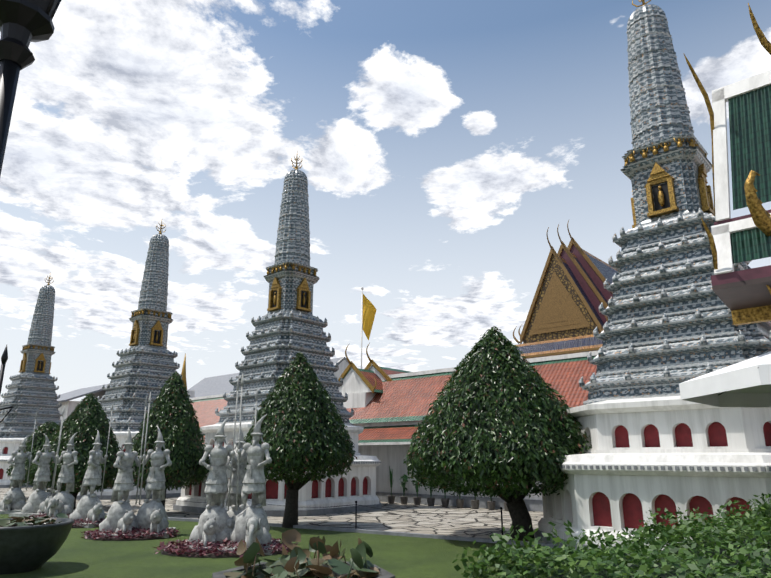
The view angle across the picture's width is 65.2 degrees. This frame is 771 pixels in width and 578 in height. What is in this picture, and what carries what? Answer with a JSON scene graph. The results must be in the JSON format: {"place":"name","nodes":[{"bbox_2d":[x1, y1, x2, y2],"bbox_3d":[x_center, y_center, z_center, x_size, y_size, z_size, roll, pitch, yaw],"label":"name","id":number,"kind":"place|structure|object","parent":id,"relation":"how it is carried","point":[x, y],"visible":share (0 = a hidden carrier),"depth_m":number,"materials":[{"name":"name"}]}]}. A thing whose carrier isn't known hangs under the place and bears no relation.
{"place":"outdoors","nodes":[
{"label":"outdoors","id":0,"kind":"place"},
{"bbox_2d":[0,486,545,542],"bbox_3d":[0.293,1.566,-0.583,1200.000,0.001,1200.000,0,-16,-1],"label":"stone pavement","id":1,"kind":"structure","parent":0,"point":[452,520],"depth_m":16.98,"materials":[{"name":"stone"}]},
{"bbox_2d":[0,272,61,487],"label":"prang","id":2,"kind":"structure","parent":1,"relation":"on","point":[31,392],"depth_m":37.84,"materials":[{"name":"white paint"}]},
{"bbox_2d":[5,421,60,490],"bbox_3d":[-14.762,7.372,26.046,2.678,3.261,2.794,0,-16,-1],"label":"tree","id":3,"kind":"object","parent":1,"relation":"on","point":[47,430],"visible":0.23,"depth_m":25.55,"materials":[{"name":"green plant"}]},
{"bbox_2d":[29,393,120,508],"bbox_3d":[-10.367,5.547,20.717,3.075,3.912,3.206,0,-16,-1],"label":"tree","id":4,"kind":"object","parent":1,"relation":"on","point":[85,421],"visible":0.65,"depth_m":20.13,"materials":[{"name":"green plant"}]},
{"bbox_2d":[47,221,201,499],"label":"prang","id":5,"kind":"structure","parent":1,"relation":"on","point":[145,365],"depth_m":28.66,"materials":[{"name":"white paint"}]},
{"bbox_2d":[131,370,210,507],"bbox_3d":[-6.661,4.733,18.721,2.692,4.402,2.634,0,-16,-1],"label":"tree","id":6,"kind":"object","parent":1,"relation":"on","point":[172,413],"visible":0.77,"depth_m":18.18,"materials":[{"name":"green plant"}]},
{"bbox_2d":[57,353,350,421],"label":"buildings","id":7,"kind":"structure","parent":1,"relation":"on","point":[214,385],"depth_m":49.34,"materials":[{"name":"white paint"}]},
{"bbox_2d":[173,155,381,515],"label":"prang","id":8,"kind":"structure","parent":1,"relation":"on","point":[288,326],"depth_m":21.25,"materials":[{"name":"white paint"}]},
{"bbox_2d":[166,498,502,534],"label":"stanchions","id":9,"kind":"object","parent":1,"relation":"on","point":[501,508],"visible":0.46,"depth_m":14.03,"materials":[{"name":"black metal"}]},
{"bbox_2d":[361,287,376,368],"bbox_3d":[-0.907,4.960,31.153,0.860,10.530,0.200,0,-16,-1],"label":"flag pole","id":10,"kind":"object","parent":1,"relation":"on","point":[368,310],"visible":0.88,"depth_m":32.12,"materials":[{"name":"yellow paint"}]},
{"bbox_2d":[388,466,394,503],"bbox_3d":[0.216,7.341,22.623,0.302,1.356,0.296,0,-16,-1],"label":"pot plant","id":11,"kind":"object","parent":1,"relation":"on","point":[391,498],"visible":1,"depth_m":22.57,"materials":[{"name":"green plant"}]},
{"bbox_2d":[189,343,597,511],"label":"gallery","id":12,"kind":"object","parent":1,"relation":"on","point":[390,407],"visible":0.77,"depth_m":24.27,"materials":[{"name":"tile"}]},
{"bbox_2d":[400,474,407,504],"bbox_3d":[0.670,7.375,22.196,0.335,1.062,0.303,-7,-17,25],"label":"pot plant","id":13,"kind":"object","parent":1,"relation":"on","point":[403,499],"visible":1,"depth_m":22.16,"materials":[{"name":"green plant"}]},
{"bbox_2d":[413,480,420,504],"bbox_3d":[1.149,7.328,21.768,0.311,0.922,0.306,0,-16,-1],"label":"pot plant","id":14,"kind":"object","parent":1,"relation":"on","point":[417,500],"visible":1,"depth_m":21.62,"materials":[{"name":"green plant"}]},
{"bbox_2d":[427,486,434,505],"bbox_3d":[1.602,7.086,21.417,0.325,1.199,0.394,0,-16,-1],"label":"pot plant","id":15,"kind":"object","parent":1,"relation":"on","point":[430,501],"visible":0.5,"depth_m":21.21,"materials":[{"name":"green plant"}]},
{"bbox_2d":[441,489,448,506],"bbox_3d":[2.073,7.025,21.004,0.302,1.095,0.295,0,-16,-1],"label":"pot plant","id":16,"kind":"object","parent":1,"relation":"on","point":[445,501],"visible":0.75,"depth_m":20.81,"materials":[{"name":"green plant"}]},
{"bbox_2d":[456,486,463,507],"bbox_3d":[2.554,7.053,20.561,0.342,0.802,0.370,0,-16,-1],"label":"pot plant","id":17,"kind":"object","parent":1,"relation":"on","point":[459,503],"visible":0.48,"depth_m":20.41,"materials":[{"name":"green plant"}]},
{"bbox_2d":[471,483,479,508],"bbox_3d":[3.001,6.667,20.253,0.302,1.380,0.300,0,-16,-1],"label":"pot plant","id":18,"kind":"object","parent":1,"relation":"on","point":[475,503],"visible":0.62,"depth_m":20.01,"materials":[{"name":"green plant"}]},
{"bbox_2d":[487,493,495,509],"bbox_3d":[3.442,6.717,19.811,0.342,1.046,0.407,-9,-18,29],"label":"pot plant","id":19,"kind":"object","parent":1,"relation":"on","point":[491,504],"visible":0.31,"depth_m":19.61,"materials":[{"name":"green plant"}]},
{"bbox_2d":[403,326,591,540],"bbox_3d":[2.571,3.103,13.335,4.367,4.650,4.355,0,-16,-1],"label":"tree","id":20,"kind":"object","parent":1,"relation":"on","point":[495,418],"visible":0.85,"depth_m":12.20,"materials":[{"name":"green plant"}]},
{"bbox_2d":[535,0,770,553],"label":"prang","id":21,"kind":"structure","parent":1,"relation":"on","point":[656,442],"depth_m":11.92,"materials":[{"name":"white paint"}]},
{"bbox_2d":[679,351,770,406],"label":"umbrella","id":22,"kind":"object","parent":1,"relation":"on","point":[746,383],"visible":1,"depth_m":7.14,"materials":[{"name":"fabric"}]},
{"bbox_2d":[683,3,770,325],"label":"temple building","id":23,"kind":"structure","parent":1,"relation":"on","point":[744,296],"depth_m":7.74,"materials":[{"name":"white paint"}]},
{"bbox_2d":[0,514,568,577],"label":"lawn","id":24,"kind":"structure","parent":0,"point":[76,555],"depth_m":10.35,"materials":[{"name":"green plant"}]},
{"bbox_2d":[0,345,12,422],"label":"lamp post","id":25,"kind":"object","parent":24,"relation":"on","point":[4,358],"visible":1,"depth_m":16.86,"materials":[{"name":"black metal"}]},
{"bbox_2d":[0,412,36,513],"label":"statue","id":26,"kind":"object","parent":24,"relation":"on","point":[13,500],"visible":0.96,"depth_m":19.00,"materials":[{"name":"stone"}]},
{"bbox_2d":[0,0,60,175],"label":"lamp post","id":27,"kind":"object","parent":24,"relation":"on","point":[24,24],"visible":1,"depth_m":3.03,"materials":[{"name":"black metal"}]},
{"bbox_2d":[8,409,63,516],"bbox_3d":[-10.218,5.189,18.140,1.223,3.176,0.922,-4,-16,15],"label":"statue","id":28,"kind":"object","parent":24,"relation":"on","point":[38,500],"visible":0.81,"depth_m":17.87,"materials":[{"name":"stone"}]},
{"bbox_2d":[0,513,74,574],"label":"dark bowl","id":29,"kind":"object","parent":24,"relation":"on","point":[27,544],"visible":1,"depth_m":8.93,"materials":[{"name":"dark glazed ceramic"},{"name":"leaf"},{"name":"soil"}]},
{"bbox_2d":[29,513,69,517],"bbox_3d":[-9.072,6.295,16.664,1.553,0.307,1.221,0,-16,-1],"label":"flower bed","id":30,"kind":"object","parent":24,"relation":"on","point":[42,515],"visible":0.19,"depth_m":16.44,"materials":[{"name":"red plant"}]},
{"bbox_2d":[30,406,77,517],"bbox_3d":[-9.076,4.895,17.084,0.922,3.176,1.386,-2,-16,6],"label":"statue","id":31,"kind":"object","parent":24,"relation":"on","point":[61,502],"visible":0.96,"depth_m":16.96,"materials":[{"name":"stone"}]},
{"bbox_2d":[72,518,104,527],"bbox_3d":[-7.535,5.873,15.138,1.550,0.299,1.228,0,-16,-1],"label":"flower bed","id":32,"kind":"object","parent":24,"relation":"on","point":[78,522],"visible":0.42,"depth_m":14.82,"materials":[{"name":"red plant"}]},
{"bbox_2d":[69,404,112,527],"bbox_3d":[-7.533,4.505,15.690,1.223,3.176,0.921,-8,-17,26],"label":"statue","id":33,"kind":"object","parent":24,"relation":"on","point":[90,506],"visible":1,"depth_m":15.40,"materials":[{"name":"stone"}]},
{"bbox_2d":[84,397,146,537],"bbox_3d":[-5.818,3.953,13.594,1.197,3.111,0.902,-10,-18,31],"label":"statue","id":34,"kind":"object","parent":24,"relation":"on","point":[121,515],"visible":0.81,"depth_m":13.35,"materials":[{"name":"stone"}]},
{"bbox_2d":[81,526,180,540],"bbox_3d":[-5.529,5.287,13.078,2.134,0.320,1.566,0,-16,-1],"label":"flower bed","id":35,"kind":"object","parent":24,"relation":"on","point":[99,537],"visible":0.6,"depth_m":12.68,"materials":[{"name":"red plant"}]},
{"bbox_2d":[123,392,175,537],"bbox_3d":[-5.194,3.953,13.712,0.922,3.176,1.223,3,-16,-11],"label":"statue","id":36,"kind":"object","parent":24,"relation":"on","point":[152,515],"visible":0.9,"depth_m":13.50,"materials":[{"name":"stone"}]},
{"bbox_2d":[182,377,239,550],"bbox_3d":[-3.272,3.382,11.845,0.950,3.274,1.260,7,-17,-25],"label":"statue","id":37,"kind":"object","parent":24,"relation":"on","point":[211,526],"visible":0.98,"depth_m":11.62,"materials":[{"name":"stone"}]},
{"bbox_2d":[153,537,298,557],"bbox_3d":[-2.931,4.750,11.120,2.665,0.301,1.845,0,-16,-1],"label":"flower bed","id":38,"kind":"object","parent":24,"relation":"on","point":[182,549],"visible":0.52,"depth_m":10.68,"materials":[{"name":"red plant"}]},
{"bbox_2d":[225,391,257,529],"bbox_3d":[-2.986,3.595,12.312,0.902,3.111,1.197,5,-16,-17],"label":"statue","id":39,"kind":"object","parent":24,"relation":"on","point":[232,513],"visible":0.46,"depth_m":12.15,"materials":[{"name":"stone"}]},
{"bbox_2d":[216,374,280,554],"bbox_3d":[-2.514,3.266,11.548,0.969,3.340,1.458,1,-16,-3],"label":"statue","id":40,"kind":"object","parent":24,"relation":"on","point":[251,524],"visible":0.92,"depth_m":11.40,"materials":[{"name":"stone"}]},
{"bbox_2d":[236,352,356,527],"bbox_3d":[-2.250,3.785,15.399,3.074,4.438,3.085,0,-16,-1],"label":"tree","id":41,"kind":"object","parent":24,"relation":"on","point":[301,435],"visible":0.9,"depth_m":14.79,"materials":[{"name":"green plant"}]},
{"bbox_2d":[212,529,394,577],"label":"stone planter","id":42,"kind":"object","parent":24,"relation":"on","point":[298,562],"visible":1,"depth_m":4.24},
{"bbox_2d":[73,511,561,547],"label":"lawn kerb","id":43,"kind":"structure","parent":24,"relation":"on","point":[472,539],"depth_m":13.26,"materials":[{"name":"grey stone"}]},
{"bbox_2d":[452,493,770,577],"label":"hedge","id":44,"kind":"object","parent":24,"relation":"on","point":[734,549],"visible":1,"depth_m":4.48,"materials":[{"name":"green plant"}]},
{"bbox_2d":[0,0,770,402],"label":"sky","id":45,"kind":"structure","parent":0,"point":[439,143],"materials":[{"name":"blue"}]},
{"bbox_2d":[513,220,616,358],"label":"temple roof","id":46,"kind":"structure","parent":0,"point":[564,315],"depth_m":39.78,"materials":[{"name":"gold"}]}
]}

